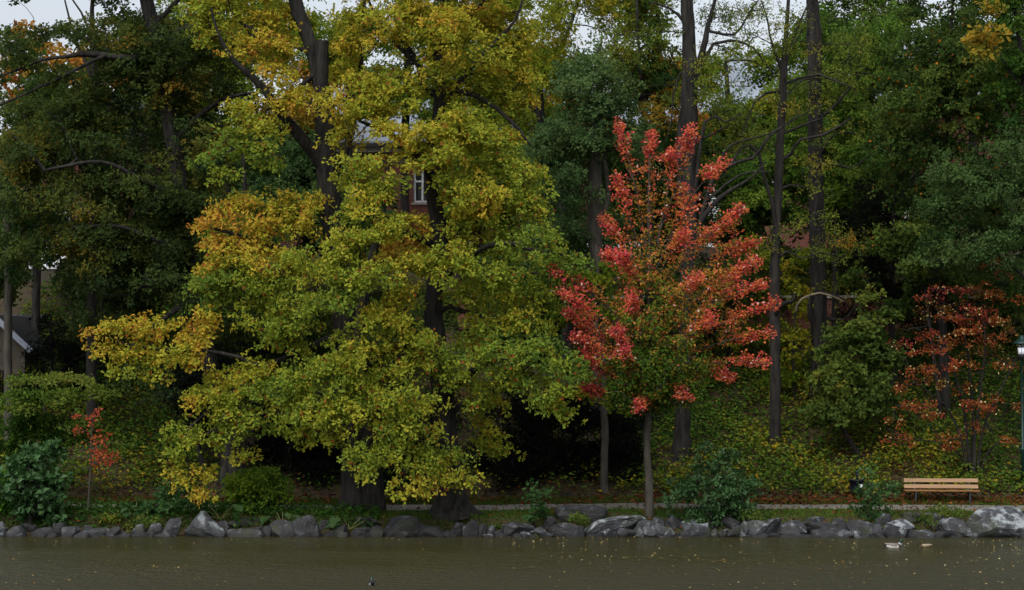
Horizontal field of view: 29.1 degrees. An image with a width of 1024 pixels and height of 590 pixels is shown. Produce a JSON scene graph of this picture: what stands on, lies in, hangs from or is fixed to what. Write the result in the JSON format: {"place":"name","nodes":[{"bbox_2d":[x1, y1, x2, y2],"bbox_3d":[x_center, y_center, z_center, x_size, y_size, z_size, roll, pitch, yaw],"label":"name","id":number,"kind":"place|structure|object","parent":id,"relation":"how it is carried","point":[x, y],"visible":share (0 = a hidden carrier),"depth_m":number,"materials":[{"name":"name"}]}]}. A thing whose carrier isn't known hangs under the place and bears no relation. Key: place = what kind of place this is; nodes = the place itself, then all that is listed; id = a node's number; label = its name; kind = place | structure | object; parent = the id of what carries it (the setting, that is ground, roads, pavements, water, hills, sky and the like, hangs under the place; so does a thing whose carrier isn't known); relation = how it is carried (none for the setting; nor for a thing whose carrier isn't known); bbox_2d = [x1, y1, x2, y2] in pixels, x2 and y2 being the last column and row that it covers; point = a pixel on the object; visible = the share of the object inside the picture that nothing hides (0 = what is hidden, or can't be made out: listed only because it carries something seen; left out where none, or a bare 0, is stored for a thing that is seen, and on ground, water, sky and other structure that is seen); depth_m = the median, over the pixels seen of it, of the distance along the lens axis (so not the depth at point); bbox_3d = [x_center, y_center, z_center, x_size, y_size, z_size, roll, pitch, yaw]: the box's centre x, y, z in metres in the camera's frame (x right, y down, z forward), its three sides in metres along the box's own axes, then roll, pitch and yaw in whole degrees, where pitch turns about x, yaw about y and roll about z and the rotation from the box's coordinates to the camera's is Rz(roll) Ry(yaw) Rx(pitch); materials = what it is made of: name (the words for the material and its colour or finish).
{"place":"outdoors","nodes":[
{"label":"outdoors","id":0,"kind":"place"},
{"bbox_2d":[0,0,1022,134],"label":"sky","id":1,"kind":"structure","parent":0,"point":[45,11],"materials":[{"name":"white"}]},
{"bbox_2d":[0,535,1023,589],"bbox_3d":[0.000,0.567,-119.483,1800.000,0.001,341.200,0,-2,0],"label":"water","id":2,"kind":"structure","parent":0,"point":[388,563],"depth_m":43.54,"materials":[{"name":"brown liquid"}]},
{"bbox_2d":[226,526,267,536],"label":"rock","id":3,"kind":"object","parent":2,"relation":"on","point":[252,532],"visible":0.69,"depth_m":50.16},
{"bbox_2d":[269,519,295,536],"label":"rock","id":4,"kind":"object","parent":2,"relation":"in","point":[281,528],"visible":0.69,"depth_m":50.15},
{"bbox_2d":[383,516,419,536],"bbox_3d":[-2.900,6.031,50.553,1.149,0.713,0.782,0,-2,0],"label":"rock","id":5,"kind":"object","parent":2,"relation":"on","point":[401,523],"visible":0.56,"depth_m":50.31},
{"bbox_2d":[502,521,534,536],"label":"rock","id":6,"kind":"object","parent":2,"relation":"on","point":[510,529],"visible":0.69,"depth_m":50.14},
{"bbox_2d":[549,523,584,536],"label":"rock","id":7,"kind":"object","parent":2,"relation":"on","point":[564,530],"visible":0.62,"depth_m":50.09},
{"bbox_2d":[633,520,666,536],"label":"rock","id":8,"kind":"object","parent":2,"relation":"on","point":[647,528],"visible":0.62,"depth_m":50.19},
{"bbox_2d":[810,528,855,537],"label":"rock","id":9,"kind":"object","parent":2,"relation":"on","point":[832,533],"visible":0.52,"depth_m":49.94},
{"bbox_2d":[884,519,914,537],"bbox_3d":[9.854,6.042,50.120,0.824,0.662,0.565,0,-2,0],"label":"rock","id":10,"kind":"object","parent":2,"relation":"on","point":[900,528],"visible":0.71,"depth_m":49.96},
{"bbox_2d":[0,244,1023,534],"bbox_3d":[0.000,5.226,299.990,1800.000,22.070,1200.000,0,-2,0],"label":"ground","id":11,"kind":"structure","parent":0,"point":[296,492],"depth_m":57.79,"materials":[{"name":"plant"}]},
{"bbox_2d":[0,315,48,378],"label":"cottage","id":12,"kind":"structure","parent":11,"relation":"on","point":[22,327],"depth_m":62.99,"materials":[{"name":"metal"}]},
{"bbox_2d":[0,189,72,306],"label":"tree","id":13,"kind":"object","parent":11,"relation":"on","point":[21,223],"visible":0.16,"depth_m":58.83,"materials":[{"name":"green plant"}]},
{"bbox_2d":[0,117,76,451],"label":"tree","id":14,"kind":"object","parent":11,"relation":"on","point":[8,272],"visible":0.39,"depth_m":57.32,"materials":[{"name":"green plant"}]},
{"bbox_2d":[0,24,88,334],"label":"tree","id":15,"kind":"object","parent":11,"relation":"on","point":[35,296],"visible":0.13,"depth_m":65.74,"materials":[{"name":"green plant"}]},
{"bbox_2d":[0,367,123,471],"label":"hazel tree","id":16,"kind":"object","parent":11,"relation":"on","point":[19,428],"visible":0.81,"depth_m":53.32,"materials":[{"name":"green plant"}]},
{"bbox_2d":[0,310,123,404],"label":"conifer tree","id":17,"kind":"object","parent":11,"relation":"on","point":[68,347],"visible":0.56,"depth_m":60.99,"materials":[{"name":"green plant"}]},
{"bbox_2d":[0,19,127,236],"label":"tree","id":18,"kind":"object","parent":11,"relation":"on","point":[62,50],"visible":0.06,"depth_m":73.56,"materials":[{"name":"green plant"}]},
{"bbox_2d":[17,0,164,439],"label":"tree","id":19,"kind":"object","parent":11,"relation":"on","point":[91,405],"visible":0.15,"depth_m":59.13,"materials":[{"name":"green plant"}]},
{"bbox_2d":[61,407,120,513],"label":"maple sapling","id":20,"kind":"object","parent":11,"relation":"on","point":[101,454],"visible":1,"depth_m":51.46,"materials":[{"name":"red plant"}]},
{"bbox_2d":[35,212,228,386],"bbox_3d":[-12.263,0.086,64.023,6.594,6.186,4.833,0,-2,0],"label":"tree","id":21,"kind":"object","parent":11,"relation":"on","point":[140,308],"visible":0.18,"depth_m":63.52,"materials":[{"name":"green plant"}]},
{"bbox_2d":[0,0,267,487],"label":"oak tree","id":22,"kind":"object","parent":11,"relation":"on","point":[177,200],"visible":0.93,"depth_m":55.68,"materials":[{"name":"green plant"}]},
{"bbox_2d":[48,3,228,303],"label":"tree","id":23,"kind":"object","parent":11,"relation":"on","point":[150,116],"visible":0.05,"depth_m":69.51,"materials":[{"name":"green plant"}]},
{"bbox_2d":[124,473,207,517],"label":"bush","id":24,"kind":"object","parent":11,"relation":"on","point":[161,495],"visible":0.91,"depth_m":51.31,"materials":[{"name":"green plant"}]},
{"bbox_2d":[0,498,381,529],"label":"ground cover","id":25,"kind":"object","parent":11,"relation":"on","point":[317,511],"visible":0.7,"depth_m":51.30,"materials":[{"name":"green plant"}]},
{"bbox_2d":[0,436,80,525],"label":"bush","id":26,"kind":"object","parent":25,"relation":"on","point":[31,491],"visible":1,"depth_m":50.68,"materials":[{"name":"green plant"}]},
{"bbox_2d":[153,342,251,471],"bbox_3d":[-8.901,3.262,56.687,2.836,3.949,3.497,1,-2,-19],"label":"yew bush","id":27,"kind":"object","parent":11,"relation":"on","point":[193,378],"visible":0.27,"depth_m":56.20,"materials":[{"name":"green plant"}]},
{"bbox_2d":[184,510,225,536],"bbox_3d":[-7.815,5.944,50.324,1.095,0.871,0.749,0,-2,0],"label":"rock","id":28,"kind":"object","parent":11,"relation":"on","point":[203,524],"visible":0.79,"depth_m":50.09,"materials":[{"name":"stone"}]},
{"bbox_2d":[143,15,297,150],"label":"tree","id":29,"kind":"object","parent":11,"relation":"on","point":[248,84],"visible":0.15,"depth_m":71.67,"materials":[{"name":"green plant"}]},
{"bbox_2d":[77,0,386,513],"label":"oak tree","id":30,"kind":"object","parent":11,"relation":"on","point":[263,31],"visible":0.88,"depth_m":51.11,"materials":[{"name":"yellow plant"}]},
{"bbox_2d":[131,0,334,236],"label":"tree","id":31,"kind":"object","parent":11,"relation":"on","point":[315,17],"visible":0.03,"depth_m":79.78,"materials":[{"name":"green plant"}]},
{"bbox_2d":[220,463,295,514],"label":"bush","id":32,"kind":"object","parent":11,"relation":"on","point":[244,484],"visible":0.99,"depth_m":51.47,"materials":[{"name":"green plant"}]},
{"bbox_2d":[163,126,355,337],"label":"tree","id":33,"kind":"object","parent":11,"relation":"on","point":[256,179],"visible":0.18,"depth_m":65.59,"materials":[{"name":"green plant"}]},
{"bbox_2d":[213,384,320,481],"bbox_3d":[-7.035,3.889,56.635,3.309,3.089,3.158,0,-2,0],"label":"yew bush","id":34,"kind":"object","parent":11,"relation":"on","point":[278,446],"visible":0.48,"depth_m":56.26,"materials":[{"name":"green plant"}]},
{"bbox_2d":[237,47,364,251],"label":"tree","id":35,"kind":"object","parent":11,"relation":"on","point":[305,119],"visible":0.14,"depth_m":75.28,"materials":[{"name":"green plant"}]},
{"bbox_2d":[292,515,318,536],"bbox_3d":[-5.273,5.995,50.278,0.689,0.767,0.415,0,-2,-11],"label":"rock","id":36,"kind":"object","parent":11,"relation":"on","point":[303,526],"visible":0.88,"depth_m":50.15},
{"bbox_2d":[0,96,626,242],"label":"distant wood","id":37,"kind":"object","parent":11,"relation":"on","point":[238,186],"depth_m":118.94,"materials":[{"name":"green plant"}]},
{"bbox_2d":[290,398,340,490],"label":"yew bush","id":38,"kind":"object","parent":11,"relation":"on","point":[325,462],"visible":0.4,"depth_m":56.05,"materials":[{"name":"green plant"}]},
{"bbox_2d":[212,287,424,390],"bbox_3d":[-6.244,1.650,63.892,8.064,3.796,5.267,0,-2,0],"label":"tree","id":39,"kind":"object","parent":11,"relation":"on","point":[246,341],"visible":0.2,"depth_m":63.31,"materials":[{"name":"green plant"}]},
{"bbox_2d":[251,123,401,299],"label":"tree","id":40,"kind":"object","parent":11,"relation":"on","point":[363,225],"visible":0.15,"depth_m":67.44,"materials":[{"name":"green plant"}]},
{"bbox_2d":[291,3,406,269],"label":"tree","id":41,"kind":"object","parent":11,"relation":"on","point":[324,33],"visible":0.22,"depth_m":71.29,"materials":[{"name":"green plant"}]},
{"bbox_2d":[340,374,472,492],"bbox_3d":[-3.005,4.016,56.806,3.831,3.512,3.384,0,-2,0],"label":"yew bush","id":42,"kind":"object","parent":11,"relation":"on","point":[384,476],"visible":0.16,"depth_m":55.99,"materials":[{"name":"green plant"}]},
{"bbox_2d":[322,209,504,278],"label":"tree","id":43,"kind":"object","parent":11,"relation":"on","point":[397,248],"visible":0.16,"depth_m":73.82,"materials":[{"name":"green plant"}]},
{"bbox_2d":[368,281,473,334],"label":"tree","id":44,"kind":"object","parent":11,"relation":"on","point":[421,295],"visible":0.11,"depth_m":68.14,"materials":[{"name":"green plant"}]},
{"bbox_2d":[279,89,587,245],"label":"brick house","id":45,"kind":"structure","parent":11,"relation":"on","point":[417,199],"depth_m":83.20,"materials":[{"name":"brick"}]},
{"bbox_2d":[411,170,426,204],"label":"window","id":46,"kind":"structure","parent":45,"relation":"in","point":[419,195],"depth_m":83.33,"materials":[{"name":"white paint"}]},
{"bbox_2d":[281,0,596,520],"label":"oak tree","id":47,"kind":"object","parent":11,"relation":"on","point":[444,25],"visible":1,"depth_m":50.49,"materials":[{"name":"green plant"}]},
{"bbox_2d":[334,0,546,237],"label":"tree","id":48,"kind":"object","parent":11,"relation":"on","point":[423,116],"visible":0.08,"depth_m":78.95,"materials":[{"name":"green plant"}]},
{"bbox_2d":[425,142,537,289],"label":"tree","id":49,"kind":"object","parent":11,"relation":"on","point":[503,223],"visible":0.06,"depth_m":70.28,"materials":[{"name":"green plant"}]},
{"bbox_2d":[414,5,563,253],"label":"tree","id":50,"kind":"object","parent":11,"relation":"on","point":[525,129],"visible":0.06,"depth_m":72.70,"materials":[{"name":"green plant"}]},
{"bbox_2d":[460,365,549,496],"bbox_3d":[-0.221,3.831,56.590,2.681,3.773,3.263,0,-2,0],"label":"yew bush","id":51,"kind":"object","parent":11,"relation":"on","point":[502,466],"visible":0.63,"depth_m":56.13,"materials":[{"name":"green plant"}]},
{"bbox_2d":[0,266,1023,495],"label":"ground cover","id":52,"kind":"object","parent":11,"relation":"on","point":[722,415],"visible":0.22,"depth_m":58.60,"materials":[{"name":"green plant"}]},
{"bbox_2d":[0,492,1023,530],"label":"grass","id":53,"kind":"structure","parent":11,"relation":"on","point":[657,513],"depth_m":51.98,"materials":[{"name":"green plant"}]},
{"bbox_2d":[0,370,1023,491],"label":"leaf litter","id":54,"kind":"object","parent":11,"relation":"on","point":[549,481],"visible":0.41,"depth_m":57.95,"materials":[{"name":"plant"}]},
{"bbox_2d":[6,498,1023,527],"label":"fallen leaves","id":55,"kind":"object","parent":11,"relation":"on","point":[833,511],"visible":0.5,"depth_m":52.66,"materials":[{"name":"orange plant"}]},
{"bbox_2d":[448,245,616,361],"bbox_3d":[0.531,0.347,66.126,6.082,4.453,5.833,0,-2,0],"label":"tree","id":56,"kind":"object","parent":11,"relation":"on","point":[527,265],"visible":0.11,"depth_m":64.83,"materials":[{"name":"green plant"}]},
{"bbox_2d":[522,478,554,528],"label":"bush","id":57,"kind":"object","parent":11,"relation":"on","point":[541,508],"visible":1,"depth_m":50.73,"materials":[{"name":"green plant"}]},
{"bbox_2d":[65,484,1023,504],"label":"leaf litter","id":58,"kind":"object","parent":11,"relation":"on","point":[793,499],"visible":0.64,"depth_m":54.79,"materials":[{"name":"plant"}]},
{"bbox_2d":[495,388,594,489],"bbox_3d":[0.762,4.060,56.510,2.687,2.950,3.638,-1,-2,32],"label":"yew bush","id":59,"kind":"object","parent":11,"relation":"on","point":[539,428],"visible":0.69,"depth_m":55.97,"materials":[{"name":"green plant"}]},
{"bbox_2d":[488,44,611,178],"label":"tree","id":60,"kind":"object","parent":11,"relation":"on","point":[547,98],"visible":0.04,"depth_m":79.81,"materials":[{"name":"green plant"}]},
{"bbox_2d":[497,139,609,283],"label":"tree","id":61,"kind":"object","parent":11,"relation":"on","point":[577,204],"visible":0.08,"depth_m":67.67,"materials":[{"name":"green plant"}]},
{"bbox_2d":[487,0,634,371],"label":"ash tree","id":62,"kind":"object","parent":11,"relation":"on","point":[556,15],"visible":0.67,"depth_m":63.27,"materials":[{"name":"green plant"}]},
{"bbox_2d":[555,505,607,521],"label":"stone slab","id":63,"kind":"structure","parent":11,"relation":"on","point":[594,513],"depth_m":51.08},
{"bbox_2d":[544,382,627,482],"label":"yew bush","id":64,"kind":"object","parent":11,"relation":"on","point":[591,416],"visible":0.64,"depth_m":56.32,"materials":[{"name":"green plant"}]},
{"bbox_2d":[544,243,635,494],"bbox_3d":[2.538,2.089,55.145,2.601,7.160,2.626,1,-2,-28],"label":"tree","id":65,"kind":"object","parent":11,"relation":"on","point":[599,277],"visible":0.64,"depth_m":55.34,"materials":[{"name":"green plant"}]},
{"bbox_2d":[510,33,677,409],"bbox_3d":[2.537,-2.004,60.580,5.307,11.948,5.258,0,-2,0],"label":"tree","id":66,"kind":"object","parent":11,"relation":"on","point":[563,159],"visible":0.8,"depth_m":59.73,"materials":[{"name":"green plant"}]},
{"bbox_2d":[584,515,645,535],"bbox_3d":[2.533,6.042,50.963,1.747,0.717,1.053,0,-2,-13],"label":"rock","id":67,"kind":"object","parent":11,"relation":"on","point":[614,524],"visible":0.6,"depth_m":50.52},
{"bbox_2d":[586,389,664,485],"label":"yew bush","id":68,"kind":"object","parent":11,"relation":"on","point":[621,449],"visible":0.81,"depth_m":56.12,"materials":[{"name":"green plant"}]},
{"bbox_2d":[580,0,715,294],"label":"maple tree","id":69,"kind":"object","parent":11,"relation":"on","point":[658,82],"visible":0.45,"depth_m":67.22,"materials":[{"name":"green plant"}]},
{"bbox_2d":[608,0,719,173],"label":"tree","id":70,"kind":"object","parent":11,"relation":"on","point":[661,37],"visible":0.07,"depth_m":77.67,"materials":[{"name":"green plant"}]},
{"bbox_2d":[548,116,781,517],"bbox_3d":[3.881,0.546,51.034,6.033,10.681,3.541,0,-2,0],"label":"maple tree","id":71,"kind":"object","parent":11,"relation":"on","point":[651,386],"visible":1,"depth_m":50.64,"materials":[{"name":"red plant"}]},
{"bbox_2d":[608,138,729,273],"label":"tree","id":72,"kind":"object","parent":11,"relation":"on","point":[662,185],"visible":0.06,"depth_m":69.75,"materials":[{"name":"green plant"}]},
{"bbox_2d":[597,0,807,463],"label":"locust tree","id":73,"kind":"object","parent":11,"relation":"on","point":[692,65],"visible":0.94,"depth_m":57.60,"materials":[{"name":"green plant"}]},
{"bbox_2d":[654,437,764,525],"bbox_3d":[5.131,4.843,51.150,2.915,2.291,1.756,0,-2,0],"label":"bush","id":74,"kind":"object","parent":11,"relation":"on","point":[690,488],"visible":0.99,"depth_m":51.00,"materials":[{"name":"green plant"}]},
{"bbox_2d":[629,249,803,390],"bbox_3d":[6.606,0.824,63.786,6.053,4.837,5.819,0,-2,0],"label":"tree","id":75,"kind":"object","parent":11,"relation":"on","point":[729,350],"visible":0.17,"depth_m":63.72,"materials":[{"name":"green plant"}]},
{"bbox_2d":[458,295,987,340],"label":"hedge","id":76,"kind":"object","parent":11,"relation":"on","point":[787,315],"depth_m":66.51,"materials":[{"name":"plant"}]},
{"bbox_2d":[664,134,810,316],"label":"tree","id":77,"kind":"object","parent":11,"relation":"on","point":[767,216],"visible":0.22,"depth_m":67.85,"materials":[{"name":"green plant"}]},
{"bbox_2d":[673,39,805,255],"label":"tree","id":78,"kind":"object","parent":11,"relation":"on","point":[770,60],"visible":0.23,"depth_m":74.86,"materials":[{"name":"green plant"}]},
{"bbox_2d":[746,518,781,534],"bbox_3d":[6.419,6.041,50.383,1.034,0.682,0.656,1,-2,-16],"label":"rock","id":79,"kind":"object","parent":11,"relation":"on","point":[757,527],"visible":0.69,"depth_m":50.17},
{"bbox_2d":[654,100,886,253],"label":"tree","id":80,"kind":"object","parent":11,"relation":"on","point":[739,110],"visible":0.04,"depth_m":70.91,"materials":[{"name":"green plant"}]},
{"bbox_2d":[717,230,832,401],"bbox_3d":[8.428,0.717,62.421,3.404,5.588,2.823,-2,-2,39],"label":"hazel bush","id":81,"kind":"object","parent":11,"relation":"on","point":[788,377],"visible":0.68,"depth_m":61.80,"materials":[{"name":"green plant"}]},
{"bbox_2d":[664,0,918,342],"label":"tree","id":82,"kind":"object","parent":11,"relation":"on","point":[791,139],"visible":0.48,"depth_m":65.91,"materials":[{"name":"green plant"}]},
{"bbox_2d":[777,520,807,534],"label":"rock","id":83,"kind":"object","parent":11,"relation":"on","point":[795,526],"visible":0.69,"depth_m":50.34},
{"bbox_2d":[700,0,890,447],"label":"locust tree","id":84,"kind":"object","parent":11,"relation":"on","point":[774,321],"visible":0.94,"depth_m":58.62,"materials":[{"name":"green plant"}]},
{"bbox_2d":[621,34,1023,250],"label":"brick house","id":85,"kind":"structure","parent":11,"relation":"on","point":[804,240],"depth_m":88.98,"materials":[{"name":"brick"}]},
{"bbox_2d":[790,0,905,402],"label":"locust tree","id":86,"kind":"object","parent":11,"relation":"on","point":[817,315],"visible":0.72,"depth_m":61.46,"materials":[{"name":"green plant"}]},
{"bbox_2d":[797,283,912,457],"bbox_3d":[10.219,2.217,58.078,3.140,5.196,3.446,-1,-2,22],"label":"hazel bush","id":87,"kind":"object","parent":11,"relation":"on","point":[844,404],"visible":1,"depth_m":57.73,"materials":[{"name":"green plant"}]},
{"bbox_2d":[779,0,933,235],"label":"tree","id":88,"kind":"object","parent":11,"relation":"on","point":[871,100],"visible":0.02,"depth_m":71.92,"materials":[{"name":"green plant"}]},
{"bbox_2d":[846,520,885,535],"bbox_3d":[9.094,6.067,50.464,1.080,0.635,0.596,-1,-2,26],"label":"rock","id":89,"kind":"object","parent":11,"relation":"on","point":[865,527],"visible":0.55,"depth_m":50.26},
{"bbox_2d":[803,133,935,304],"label":"tree","id":90,"kind":"object","parent":11,"relation":"on","point":[852,288],"visible":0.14,"depth_m":67.36,"materials":[{"name":"green plant"}]},
{"bbox_2d":[847,462,903,522],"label":"bush","id":91,"kind":"object","parent":11,"relation":"on","point":[874,502],"visible":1,"depth_m":51.28,"materials":[{"name":"green plant"}]},
{"bbox_2d":[819,0,946,234],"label":"tree","id":92,"kind":"object","parent":11,"relation":"on","point":[854,5],"visible":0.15,"depth_m":77.89,"materials":[{"name":"green plant"}]},
{"bbox_2d":[827,168,963,388],"bbox_3d":[12.341,-0.527,62.748,4.976,7.312,4.233,0,-2,0],"label":"conifer tree","id":93,"kind":"object","parent":11,"relation":"on","point":[891,288],"visible":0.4,"depth_m":62.51,"materials":[{"name":"green plant"}]},
{"bbox_2d":[834,217,1023,421],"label":"tree","id":94,"kind":"object","parent":11,"relation":"on","point":[903,306],"visible":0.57,"depth_m":60.20,"materials":[{"name":"green plant"}]},
{"bbox_2d":[854,0,1023,419],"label":"maple tree","id":95,"kind":"object","parent":11,"relation":"on","point":[955,90],"visible":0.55,"depth_m":59.52,"materials":[{"name":"green plant"}]},
{"bbox_2d":[903,478,979,502],"bbox_3d":[11.923,5.467,54.664,2.070,0.720,0.633,0,-2,4],"label":"park bench","id":96,"kind":"object","parent":11,"relation":"on","point":[914,486],"visible":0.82,"depth_m":54.86,"materials":[{"name":"brown wood"}]},
{"bbox_2d":[924,502,969,518],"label":"plant","id":97,"kind":"object","parent":11,"relation":"on","point":[930,510],"visible":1,"depth_m":50.70,"materials":[{"name":"green plant"}]},
{"bbox_2d":[879,255,1023,475],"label":"maple shrub","id":98,"kind":"object","parent":11,"relation":"on","point":[954,367],"visible":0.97,"depth_m":56.22,"materials":[{"name":"red plant"}]},
{"bbox_2d":[937,517,966,536],"bbox_3d":[11.237,6.025,50.246,0.781,0.705,0.437,-1,-2,17],"label":"rock","id":99,"kind":"object","parent":11,"relation":"on","point":[951,526],"visible":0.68,"depth_m":50.11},
{"bbox_2d":[895,0,1023,242],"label":"tree","id":100,"kind":"object","parent":11,"relation":"on","point":[974,16],"visible":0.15,"depth_m":73.69,"materials":[{"name":"green plant"}]},
{"bbox_2d":[902,119,1023,278],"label":"tree","id":101,"kind":"object","parent":11,"relation":"on","point":[951,248],"visible":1,"depth_m":56.15,"materials":[{"name":"green plant"}]},
{"bbox_2d":[905,248,1023,370],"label":"tree","id":102,"kind":"object","parent":11,"relation":"on","point":[1016,314],"visible":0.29,"depth_m":64.94,"materials":[{"name":"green plant"}]},
{"bbox_2d":[960,0,1023,138],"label":"maple tree","id":103,"kind":"object","parent":11,"relation":"on","point":[1006,25],"visible":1,"depth_m":57.47,"materials":[{"name":"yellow plant"}]},
{"bbox_2d":[965,507,1023,537],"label":"rock","id":104,"kind":"object","parent":11,"relation":"on","point":[999,522],"visible":0.79,"depth_m":49.95,"materials":[{"name":"stone"}]},
{"bbox_2d":[1013,335,1023,482],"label":"street lamp","id":105,"kind":"object","parent":11,"relation":"on","point":[1020,351],"visible":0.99,"depth_m":56.08,"materials":[{"name":"metal"}]},
{"bbox_2d":[66,503,1023,510],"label":"path","id":106,"kind":"structure","parent":0,"point":[608,505],"depth_m":53.23,"materials":[{"name":"concrete"}]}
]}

